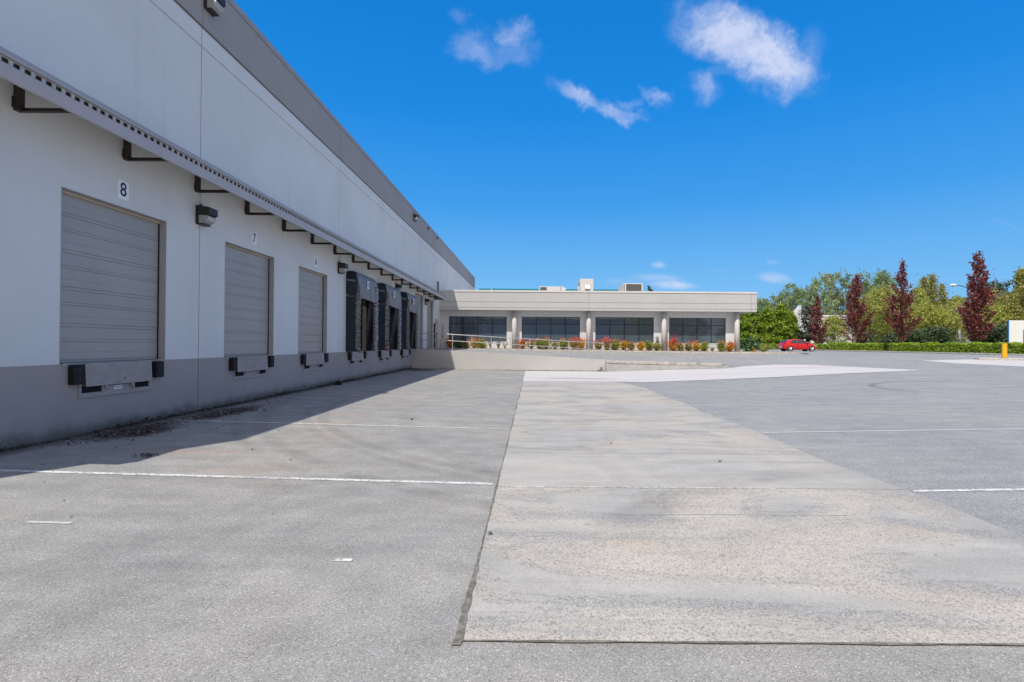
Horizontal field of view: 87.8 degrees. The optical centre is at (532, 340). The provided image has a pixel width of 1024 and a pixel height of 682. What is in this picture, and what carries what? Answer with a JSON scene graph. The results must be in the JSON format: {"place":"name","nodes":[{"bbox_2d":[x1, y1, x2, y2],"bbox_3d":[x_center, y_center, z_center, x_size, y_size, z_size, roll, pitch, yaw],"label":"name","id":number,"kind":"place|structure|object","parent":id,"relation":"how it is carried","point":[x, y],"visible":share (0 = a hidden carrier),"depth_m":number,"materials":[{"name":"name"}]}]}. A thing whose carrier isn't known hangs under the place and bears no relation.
{"place":"outdoors","nodes":[
{"label":"outdoors","id":0,"kind":"place"},
{"bbox_2d":[0,368,524,640],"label":"apron pavement","id":1,"kind":"structure","parent":0,"point":[190,555],"depth_m":5.04,"materials":[{"name":"concrete"}]},
{"bbox_2d":[24,521,72,523],"bbox_3d":[-4.312,1.618,4.742,0.400,0.008,0.050,0,0,0],"label":"paint dash","id":2,"kind":"object","parent":1,"relation":"on","point":[48,522],"visible":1,"depth_m":4.74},
{"bbox_2d":[0,469,492,484],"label":"lane line","id":3,"kind":"object","parent":1,"relation":"on","point":[246,477],"visible":1,"depth_m":6.44,"materials":[{"name":"paint"}]},
{"bbox_2d":[40,368,477,516],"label":"leaf litter","id":4,"kind":"object","parent":1,"relation":"on","point":[131,431],"visible":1,"depth_m":9.43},
{"bbox_2d":[0,367,601,451],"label":"moss","id":5,"kind":"object","parent":1,"relation":"on","point":[170,415],"visible":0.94,"depth_m":11.11,"materials":[{"name":"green plant"}]},
{"bbox_2d":[183,420,501,428],"bbox_3d":[-3.792,1.661,10.572,6.640,0.132,0.085,0,0,0],"label":"lane line","id":6,"kind":"object","parent":1,"relation":"on","point":[343,424],"visible":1,"depth_m":10.57,"materials":[{"name":"paint"}]},
{"bbox_2d":[0,629,1023,681],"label":"front pavement","id":7,"kind":"structure","parent":0,"point":[53,656],"depth_m":2.84,"materials":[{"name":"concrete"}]},
{"bbox_2d":[234,0,1023,312],"label":"sky","id":8,"kind":"structure","parent":0,"point":[762,147],"materials":[{"name":"blue"}]},
{"bbox_2d":[523,365,917,381],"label":"pale driveway","id":9,"kind":"structure","parent":0,"point":[760,371],"depth_m":28.31,"materials":[{"name":"concrete"}]},
{"bbox_2d":[422,349,1023,645],"bbox_3d":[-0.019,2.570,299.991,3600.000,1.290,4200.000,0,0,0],"label":"asphalt ground","id":10,"kind":"structure","parent":0,"point":[930,454],"depth_m":12.93,"materials":[{"name":"asphalt"}]},
{"bbox_2d":[0,0,474,450],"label":"warehouse","id":11,"kind":"structure","parent":10,"relation":"on","point":[173,113],"depth_m":10.96,"materials":[{"name":"white paint"}]},
{"bbox_2d":[59,187,166,366],"bbox_3d":[-7.537,-1.007,9.580,0.212,2.853,2.408,0,0,0],"label":"dock door","id":12,"kind":"structure","parent":11,"relation":"in","point":[113,256],"depth_m":9.54,"materials":[{"name":"paint"}]},
{"bbox_2d":[68,361,163,397],"bbox_3d":[-7.394,0.661,9.556,0.120,0.570,2.080,0,0,0],"label":"dock leveler","id":13,"kind":"object","parent":11,"relation":"attached to","point":[97,379],"visible":1,"depth_m":9.39,"materials":[{"name":"metal"}]},
{"bbox_2d":[117,179,128,201],"bbox_3d":[-7.426,-2.737,9.646,0.007,0.345,0.265,0,0,0],"label":"number sign","id":14,"kind":"object","parent":11,"relation":"attached to","point":[122,190],"visible":1,"depth_m":9.64,"materials":[{"name":"white"}]},
{"bbox_2d":[196,204,217,226],"bbox_3d":[-7.279,-2.822,11.884,0.300,0.480,0.340,0,0,0],"label":"wall light","id":15,"kind":"object","parent":11,"relation":"attached to","point":[206,216],"visible":1,"depth_m":11.73,"materials":[{"name":"brown metal"}]},
{"bbox_2d":[204,0,225,16],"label":"wall light","id":16,"kind":"object","parent":11,"relation":"attached to","point":[213,8],"visible":1,"depth_m":12.04,"materials":[{"name":"grey metal"}]},
{"bbox_2d":[224,241,273,358],"bbox_3d":[-7.537,-0.984,14.065,0.212,2.853,2.438,0,0,0],"label":"dock door","id":17,"kind":"structure","parent":11,"relation":"in","point":[249,274],"depth_m":14.18,"materials":[{"name":"paint"}]},
{"bbox_2d":[229,355,273,379],"bbox_3d":[-7.394,0.683,14.076,0.120,0.570,2.080,0,0,0],"label":"dock leveler","id":18,"kind":"object","parent":11,"relation":"attached to","point":[243,365],"visible":1,"depth_m":13.94,"materials":[{"name":"metal"}]},
{"bbox_2d":[298,266,326,354],"bbox_3d":[-7.537,-0.964,18.080,0.212,2.853,2.348,0,0,0],"label":"dock door","id":19,"kind":"structure","parent":11,"relation":"in","point":[312,303],"depth_m":18.33,"materials":[{"name":"paint"}]},
{"bbox_2d":[301,353,328,370],"bbox_3d":[-7.394,0.704,18.106,0.120,0.570,2.080,0,0,0],"label":"dock leveler","id":20,"kind":"object","parent":11,"relation":"attached to","point":[313,361],"visible":1,"depth_m":18.02,"materials":[{"name":"metal"}]},
{"bbox_2d":[338,261,347,273],"bbox_3d":[-7.279,-2.829,20.424,0.300,0.480,0.340,0,0,0],"label":"wall light","id":21,"kind":"object","parent":11,"relation":"attached to","point":[342,268],"visible":1,"depth_m":20.27,"materials":[{"name":"brown metal"}]},
{"bbox_2d":[347,298,365,352],"bbox_3d":[-7.537,-0.942,22.495,0.212,2.853,2.418,0,0,0],"label":"dock door","id":22,"kind":"structure","parent":11,"relation":"in","point":[363,301],"depth_m":23.63,"materials":[{"name":"paint"}]},
{"bbox_2d":[348,351,366,365],"bbox_3d":[-7.394,0.726,22.496,0.120,0.570,2.080,0,0,0],"label":"dock leveler","id":23,"kind":"object","parent":11,"relation":"attached to","point":[356,358],"visible":0.94,"depth_m":22.43,"materials":[{"name":"metal"}]},
{"bbox_2d":[346,271,378,352],"bbox_3d":[-7.166,-1.149,22.544,0.552,3.277,2.841,0,0,0],"label":"dock shelter","id":24,"kind":"object","parent":11,"relation":"attached to","point":[363,287],"visible":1,"depth_m":21.55,"materials":[{"name":"fabric"}]},
{"bbox_2d":[378,305,390,350],"bbox_3d":[-7.507,-0.921,26.715,0.152,2.853,2.418,0,0,0],"label":"dock door","id":25,"kind":"structure","parent":11,"relation":"in","point":[389,315],"depth_m":27.91,"materials":[{"name":"paint"}]},
{"bbox_2d":[378,350,391,361],"bbox_3d":[-7.395,0.747,26.716,0.120,0.570,2.080,0,0,0],"label":"dock leveler","id":26,"kind":"object","parent":11,"relation":"attached to","point":[384,355],"visible":0.99,"depth_m":26.56,"materials":[{"name":"metal"}]},
{"bbox_2d":[377,283,401,350],"bbox_3d":[-7.167,-1.131,26.764,0.550,3.270,2.841,0,0,0],"label":"dock shelter","id":27,"kind":"object","parent":11,"relation":"attached to","point":[391,296],"visible":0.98,"depth_m":25.72,"materials":[{"name":"black plastic"}]},
{"bbox_2d":[400,349,410,358],"bbox_3d":[-7.395,0.768,31.036,0.120,0.570,2.080,0,0,0],"label":"dock leveler","id":28,"kind":"object","parent":11,"relation":"attached to","point":[405,353],"visible":0.93,"depth_m":30.93,"materials":[{"name":"metal"}]},
{"bbox_2d":[400,292,418,349],"bbox_3d":[-7.168,-1.108,31.104,0.548,3.273,2.840,0,0,0],"label":"dock shelter","id":29,"kind":"object","parent":11,"relation":"attached to","point":[410,304],"visible":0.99,"depth_m":30.05,"materials":[{"name":"black plastic"}]},
{"bbox_2d":[415,293,422,347],"bbox_3d":[-7.539,-1.283,34.907,0.204,3.567,2.498,0,0,0],"label":"dock door","id":30,"kind":"structure","parent":11,"relation":"in","point":[420,298],"depth_m":36.08,"materials":[{"name":"paint"}]},
{"bbox_2d":[427,298,432,347],"bbox_3d":[-7.539,-1.244,38.656,0.204,3.527,2.298,0,0,0],"label":"dock door","id":31,"kind":"structure","parent":11,"relation":"in","point":[430,306],"depth_m":39.55,"materials":[{"name":"paint"}]},
{"bbox_2d":[435,319,437,347],"bbox_3d":[-7.423,-0.572,41.108,0.044,2.190,1.010,0,0,0],"label":"door","id":32,"kind":"structure","parent":11,"relation":"in","point":[436,321],"depth_m":41.10,"materials":[{"name":"paint"}]},
{"bbox_2d":[412,349,604,371],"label":"retaining wall","id":33,"kind":"structure","parent":10,"relation":"on","point":[442,359],"depth_m":32.99,"materials":[{"name":"concrete"}]},
{"bbox_2d":[419,333,604,359],"bbox_3d":[-1.362,0.326,33.089,11.740,1.604,0.100,0,0,0],"label":"handrail","id":34,"kind":"object","parent":33,"relation":"on","point":[510,344],"visible":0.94,"depth_m":33.07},
{"bbox_2d":[439,290,757,351],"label":"office building","id":35,"kind":"structure","parent":10,"relation":"on","point":[712,318],"depth_m":43.34,"materials":[{"name":"white paint"}]},
{"bbox_2d":[449,316,506,341],"bbox_3d":[-4.454,-0.959,43.405,4.793,2.095,0.160,0,0,0],"label":"window","id":36,"kind":"structure","parent":35,"relation":"in","point":[479,326],"depth_m":43.45,"materials":[{"name":"black glass"}]},
{"bbox_2d":[479,289,617,290],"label":"teal trimmed building","id":37,"kind":"structure","parent":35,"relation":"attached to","point":[565,290],"depth_m":69.94,"materials":[{"name":"metal"}]},
{"bbox_2d":[522,317,579,342],"bbox_3d":[1.513,-0.920,43.405,4.812,2.105,0.160,0,0,0],"label":"window","id":38,"kind":"structure","parent":35,"relation":"in","point":[567,328],"depth_m":43.45,"materials":[{"name":"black glass"}]},
{"bbox_2d":[539,286,565,290],"bbox_3d":[1.942,-4.295,50.772,2.580,1.670,1.700,0,0,0],"label":"rooftop unit","id":39,"kind":"object","parent":35,"relation":"on","point":[551,288],"visible":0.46,"depth_m":50.02,"materials":[{"name":"paint"}]},
{"bbox_2d":[577,279,592,290],"bbox_3d":[5.034,-4.645,51.134,1.440,2.420,2.980,0,0,0],"label":"rooftop unit","id":40,"kind":"object","parent":35,"relation":"on","point":[585,284],"visible":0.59,"depth_m":50.03,"materials":[{"name":"paint"}]},
{"bbox_2d":[595,317,653,342],"bbox_3d":[7.530,-0.876,43.405,4.832,2.125,0.160,0,0,0],"label":"window","id":41,"kind":"structure","parent":35,"relation":"in","point":[630,329],"depth_m":43.45,"materials":[{"name":"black glass"}]},
{"bbox_2d":[618,283,642,290],"bbox_3d":[9.498,-4.415,51.516,1.830,2.030,3.015,0,0,0],"label":"rooftop unit","id":42,"kind":"object","parent":35,"relation":"on","point":[631,287],"visible":0.42,"depth_m":50.01,"materials":[{"name":"paint"}]},
{"bbox_2d":[669,318,724,343],"bbox_3d":[13.473,-0.823,43.405,4.684,2.125,0.160,0,0,0],"label":"window","id":43,"kind":"structure","parent":35,"relation":"in","point":[705,330],"depth_m":43.45,"materials":[{"name":"black glass"}]},
{"bbox_2d":[449,348,771,353],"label":"kerb","id":44,"kind":"structure","parent":10,"relation":"on","point":[635,351],"depth_m":41.90,"materials":[{"name":"concrete"}]},
{"bbox_2d":[461,348,766,352],"bbox_3d":[6.145,0.731,42.700,25.500,0.218,1.265,0,0,0],"label":"planting bed","id":45,"kind":"object","parent":10,"relation":"on","point":[605,349],"visible":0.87,"depth_m":42.60,"materials":[{"name":"soil"}]},
{"bbox_2d":[601,336,612,349],"bbox_3d":[6.004,0.167,42.663,1.130,1.152,1.095,0,0,0],"label":"nandina shrub","id":46,"kind":"object","parent":45,"relation":"on","point":[606,342],"visible":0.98,"depth_m":42.51,"materials":[{"name":"red plant"}]},
{"bbox_2d":[610,338,620,349],"bbox_3d":[6.699,0.238,42.824,1.108,1.025,1.061,0,0,0],"label":"nandina shrub","id":47,"kind":"object","parent":45,"relation":"on","point":[615,346],"visible":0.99,"depth_m":42.62,"materials":[{"name":"green plant"}]},
{"bbox_2d":[667,336,679,350],"bbox_3d":[11.319,0.143,42.824,1.218,1.343,1.258,1,0,-36],"label":"nandina shrub","id":48,"kind":"object","parent":45,"relation":"on","point":[671,346],"visible":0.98,"depth_m":42.61,"materials":[{"name":"orange plant"}]},
{"bbox_2d":[716,339,726,351],"bbox_3d":[15.168,0.354,42.632,0.924,1.027,1.043,1,0,-22],"label":"nandina shrub","id":49,"kind":"object","parent":45,"relation":"in","point":[720,346],"visible":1,"depth_m":42.51,"materials":[{"name":"green plant"}]},
{"bbox_2d":[606,361,695,364],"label":"kerb","id":50,"kind":"structure","parent":10,"relation":"on","point":[660,363],"depth_m":32.92,"materials":[{"name":"concrete"}]},
{"bbox_2d":[606,363,730,371],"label":"wall","id":51,"kind":"structure","parent":10,"relation":"on","point":[613,367],"depth_m":32.75,"materials":[{"name":"concrete"}]},
{"bbox_2d":[463,381,1023,642],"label":"concrete strip","id":52,"kind":"object","parent":10,"relation":"in","point":[845,555],"visible":1,"depth_m":4.55,"materials":[{"name":"concrete"}]},
{"bbox_2d":[506,486,774,488],"bbox_3d":[1.287,1.741,6.321,3.200,0.001,0.028,0,0,0],"label":"lane line","id":53,"kind":"object","parent":52,"relation":"on","point":[626,487],"visible":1,"depth_m":6.32,"materials":[{"name":"paint"}]},
{"bbox_2d":[451,382,1023,645],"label":"pavement joint","id":54,"kind":"object","parent":52,"relation":"on","point":[460,631],"visible":1,"depth_m":3.05,"materials":[{"name":"concrete"}]},
{"bbox_2d":[757,296,775,315],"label":"poplar tree","id":55,"kind":"object","parent":10,"relation":"on","point":[764,301],"visible":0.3,"depth_m":149.44,"materials":[{"name":"green plant"}]},
{"bbox_2d":[768,293,793,311],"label":"poplar tree","id":56,"kind":"object","parent":10,"relation":"on","point":[779,300],"visible":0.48,"depth_m":149.21,"materials":[{"name":"green plant"}]},
{"bbox_2d":[777,283,804,310],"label":"poplar tree","id":57,"kind":"object","parent":10,"relation":"on","point":[797,293],"visible":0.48,"depth_m":150.36,"materials":[{"name":"green plant"}]},
{"bbox_2d":[778,339,816,350],"bbox_3d":[31.743,0.528,63.599,4.062,1.491,1.960,0,0,0],"label":"red hatchback","id":58,"kind":"object","parent":10,"relation":"on","point":[793,344],"visible":0.99,"depth_m":62.80,"materials":[{"name":"red"}]},
{"bbox_2d":[794,284,820,314],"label":"poplar tree","id":59,"kind":"object","parent":10,"relation":"on","point":[806,293],"visible":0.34,"depth_m":144.63,"materials":[{"name":"green plant"}]},
{"bbox_2d":[782,305,852,343],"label":"white building","id":60,"kind":"structure","parent":10,"relation":"on","point":[797,309],"depth_m":118.02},
{"bbox_2d":[805,275,840,314],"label":"poplar tree","id":61,"kind":"object","parent":10,"relation":"on","point":[815,287],"visible":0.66,"depth_m":138.92,"materials":[{"name":"green plant"}]},
{"bbox_2d":[817,265,845,314],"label":"poplar tree","id":62,"kind":"object","parent":10,"relation":"on","point":[828,275],"visible":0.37,"depth_m":149.44,"materials":[{"name":"green plant"}]},
{"bbox_2d":[828,269,865,314],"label":"poplar tree","id":63,"kind":"object","parent":10,"relation":"on","point":[844,284],"visible":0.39,"depth_m":149.19,"materials":[{"name":"green plant"}]},
{"bbox_2d":[852,268,895,305],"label":"poplar tree","id":64,"kind":"object","parent":10,"relation":"on","point":[881,274],"visible":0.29,"depth_m":140.01,"materials":[{"name":"green plant"}]},
{"bbox_2d":[873,270,899,297],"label":"poplar tree","id":65,"kind":"object","parent":10,"relation":"on","point":[885,278],"visible":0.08,"depth_m":139.06,"materials":[{"name":"green plant"}]},
{"bbox_2d":[762,428,1023,432],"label":"lane line","id":66,"kind":"object","parent":10,"relation":"on","point":[891,430],"visible":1,"depth_m":10.39,"materials":[{"name":"paint"}]},
{"bbox_2d":[778,349,1023,355],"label":"kerb","id":67,"kind":"structure","parent":10,"relation":"on","point":[926,352],"depth_m":52.41,"materials":[{"name":"concrete"}]},
{"bbox_2d":[911,274,938,307],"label":"conifer tree","id":68,"kind":"object","parent":10,"relation":"on","point":[922,282],"visible":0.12,"depth_m":85.98,"materials":[{"name":"green plant"}]},
{"bbox_2d":[923,273,942,307],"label":"conifer tree","id":69,"kind":"object","parent":10,"relation":"on","point":[931,280],"visible":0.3,"depth_m":83.66,"materials":[{"name":"green plant"}]},
{"bbox_2d":[853,292,1012,348],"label":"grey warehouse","id":70,"kind":"structure","parent":10,"relation":"on","point":[950,300],"depth_m":86.24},
{"bbox_2d":[936,283,950,323],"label":"conifer tree","id":71,"kind":"object","parent":10,"relation":"on","point":[943,299],"visible":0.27,"depth_m":87.80,"materials":[{"name":"green plant"}]},
{"bbox_2d":[927,306,966,341],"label":"deciduous tree","id":72,"kind":"object","parent":10,"relation":"on","point":[957,327],"visible":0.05,"depth_m":74.33,"materials":[{"name":"green plant"}]},
{"bbox_2d":[937,290,969,342],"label":"deciduous tree","id":73,"kind":"object","parent":10,"relation":"on","point":[955,302],"visible":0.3,"depth_m":73.73,"materials":[{"name":"green plant"}]},
{"bbox_2d":[911,488,1023,491],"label":"lane line","id":74,"kind":"object","parent":10,"relation":"on","point":[967,490],"visible":1,"depth_m":6.27,"materials":[{"name":"paint"}]},
{"bbox_2d":[985,280,1012,293],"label":"poplar tree","id":75,"kind":"object","parent":10,"relation":"on","point":[998,286],"visible":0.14,"depth_m":127.61,"materials":[{"name":"green plant"}]},
{"bbox_2d":[974,358,1023,359],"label":"traffic island","id":76,"kind":"structure","parent":10,"relation":"on","point":[999,358],"depth_m":35.28,"materials":[{"name":"concrete"}]},
{"bbox_2d":[1008,266,1023,319],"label":"conifer tree","id":77,"kind":"object","parent":10,"relation":"on","point":[1019,275],"visible":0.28,"depth_m":63.01,"materials":[{"name":"green plant"}]},
{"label":"verge soil","id":78,"kind":"structure","parent":10,"relation":"on","visible":0},
{"bbox_2d":[740,313,761,341],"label":"cedar tree","id":79,"kind":"object","parent":78,"relation":"on","point":[745,324],"visible":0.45,"depth_m":90.95,"materials":[{"name":"green plant"}]},
{"bbox_2d":[743,304,767,343],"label":"cedar tree","id":80,"kind":"object","parent":78,"relation":"on","point":[753,317],"visible":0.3,"depth_m":93.92,"materials":[{"name":"green plant"}]},
{"bbox_2d":[752,305,783,343],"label":"cedar tree","id":81,"kind":"object","parent":78,"relation":"on","point":[768,327],"visible":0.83,"depth_m":92.05,"materials":[{"name":"green plant"}]},
{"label":"verge soil","id":82,"kind":"structure","parent":10,"relation":"on","visible":0},
{"bbox_2d":[806,295,829,343],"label":"purple tree","id":83,"kind":"object","parent":82,"relation":"on","point":[816,319],"visible":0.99,"depth_m":77.84,"materials":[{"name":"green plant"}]},
{"bbox_2d":[811,343,830,349],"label":"clipped hedge","id":84,"kind":"object","parent":82,"relation":"on","point":[821,346],"visible":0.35,"depth_m":74.91,"materials":[{"name":"green plant"}]},
{"bbox_2d":[828,342,855,349],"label":"clipped hedge","id":85,"kind":"object","parent":82,"relation":"on","point":[842,346],"visible":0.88,"depth_m":69.33,"materials":[{"name":"green plant"}]},
{"bbox_2d":[835,274,876,342],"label":"purple tree","id":86,"kind":"object","parent":82,"relation":"on","point":[850,320],"visible":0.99,"depth_m":68.74,"materials":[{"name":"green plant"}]},
{"bbox_2d":[854,343,888,350],"bbox_3d":[40.990,0.721,64.095,1.409,1.216,5.412,0,0,0],"label":"clipped hedge","id":87,"kind":"object","parent":82,"relation":"on","point":[871,347],"visible":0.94,"depth_m":63.44,"materials":[{"name":"green plant"}]},
{"bbox_2d":[881,258,920,342],"bbox_3d":[41.639,-4.037,60.073,4.112,10.676,3.739,0,0,35],"label":"purple tree","id":88,"kind":"object","parent":82,"relation":"on","point":[900,318],"visible":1,"depth_m":59.91,"materials":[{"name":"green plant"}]},
{"bbox_2d":[888,342,1023,353],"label":"clipped hedge","id":89,"kind":"object","parent":82,"relation":"on","point":[996,347],"visible":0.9,"depth_m":50.38,"materials":[{"name":"green plant"}]},
{"bbox_2d":[924,359,1023,366],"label":"pale driveway","id":90,"kind":"structure","parent":0,"point":[1020,363],"depth_m":33.98,"materials":[{"name":"concrete"}]},
{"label":"grass verge","id":91,"kind":"structure","parent":0,"visible":0},
{"bbox_2d":[769,303,787,343],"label":"cedar tree","id":92,"kind":"object","parent":91,"relation":"on","point":[780,311],"visible":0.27,"depth_m":94.43,"materials":[{"name":"green plant"}]},
{"bbox_2d":[779,310,803,342],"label":"cedar tree","id":93,"kind":"object","parent":91,"relation":"on","point":[789,328],"visible":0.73,"depth_m":91.25,"materials":[{"name":"green plant"}]},
{"bbox_2d":[793,304,825,342],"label":"pine tree","id":94,"kind":"object","parent":91,"relation":"on","point":[807,333],"visible":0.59,"depth_m":89.89,"materials":[{"name":"green plant"}]},
{"bbox_2d":[821,312,849,342],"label":"deciduous tree","id":95,"kind":"object","parent":91,"relation":"on","point":[832,329],"visible":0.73,"depth_m":91.33,"materials":[{"name":"green plant"}]},
{"bbox_2d":[853,332,876,342],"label":"juniper shrub","id":96,"kind":"object","parent":91,"relation":"on","point":[871,339],"visible":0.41,"depth_m":77.29,"materials":[{"name":"green plant"}]},
{"bbox_2d":[845,282,913,342],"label":"deciduous tree","id":97,"kind":"object","parent":91,"relation":"on","point":[877,293],"visible":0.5,"depth_m":87.14,"materials":[{"name":"green plant"}]},
{"bbox_2d":[876,332,899,349],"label":"juniper shrub","id":98,"kind":"object","parent":91,"relation":"on","point":[889,338],"visible":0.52,"depth_m":73.59,"materials":[{"name":"green plant"}]},
{"bbox_2d":[890,284,931,328],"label":"deciduous tree","id":99,"kind":"object","parent":91,"relation":"on","point":[919,297],"visible":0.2,"depth_m":79.32,"materials":[{"name":"green plant"}]},
{"bbox_2d":[895,326,932,342],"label":"juniper shrub","id":100,"kind":"object","parent":91,"relation":"on","point":[919,335],"visible":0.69,"depth_m":65.14,"materials":[{"name":"green plant"}]},
{"bbox_2d":[898,297,960,338],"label":"deciduous tree","id":101,"kind":"object","parent":91,"relation":"on","point":[924,311],"visible":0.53,"depth_m":72.74,"materials":[{"name":"green plant"}]},
{"bbox_2d":[915,324,957,342],"bbox_3d":[50.051,-0.428,65.962,4.730,3.637,4.626,1,0,-40],"label":"juniper shrub","id":102,"kind":"object","parent":91,"relation":"on","point":[939,333],"visible":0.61,"depth_m":64.91,"materials":[{"name":"green plant"}]},
{"bbox_2d":[956,251,1005,346],"bbox_3d":[42.988,-3.740,51.243,3.366,10.013,3.650,0,0,25],"label":"purple tree","id":103,"kind":"object","parent":91,"relation":"on","point":[973,321],"visible":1,"depth_m":50.68,"materials":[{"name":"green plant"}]},
{"bbox_2d":[965,319,1006,346],"bbox_3d":[48.849,-0.510,56.015,5.354,3.682,5.021,0,0,34],"label":"juniper shrub","id":104,"kind":"object","parent":91,"relation":"on","point":[999,330],"visible":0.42,"depth_m":55.32,"materials":[{"name":"green plant"}]},
{"bbox_2d":[957,302,1018,341],"bbox_3d":[53.676,-1.635,62.035,6.854,6.064,6.391,0,0,-9],"label":"deciduous tree","id":105,"kind":"object","parent":91,"relation":"on","point":[1002,311],"visible":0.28,"depth_m":60.92,"materials":[{"name":"green plant"}]},
{"bbox_2d":[984,286,1023,319],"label":"deciduous tree","id":106,"kind":"object","parent":91,"relation":"on","point":[1002,299],"visible":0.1,"depth_m":63.72,"materials":[{"name":"green plant"}]},
{"bbox_2d":[1002,282,1023,323],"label":"deciduous tree","id":107,"kind":"object","parent":91,"relation":"on","point":[1019,313],"visible":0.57,"depth_m":60.40,"materials":[{"name":"green plant"}]},
{"bbox_2d":[1007,320,1023,342],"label":"white panel screen","id":108,"kind":"object","parent":91,"relation":"on","point":[1015,330],"visible":0.61,"depth_m":52.01,"materials":[{"name":"paint"}]},
{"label":"planting bed","id":109,"kind":"structure","parent":0,"visible":0},
{"bbox_2d":[740,336,763,350],"bbox_3d":[18.144,0.203,44.237,2.274,1.512,2.251,0,0,0],"label":"rhododendron","id":110,"kind":"object","parent":109,"relation":"on","point":[749,345],"visible":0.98,"depth_m":43.83,"materials":[{"name":"green plant"}]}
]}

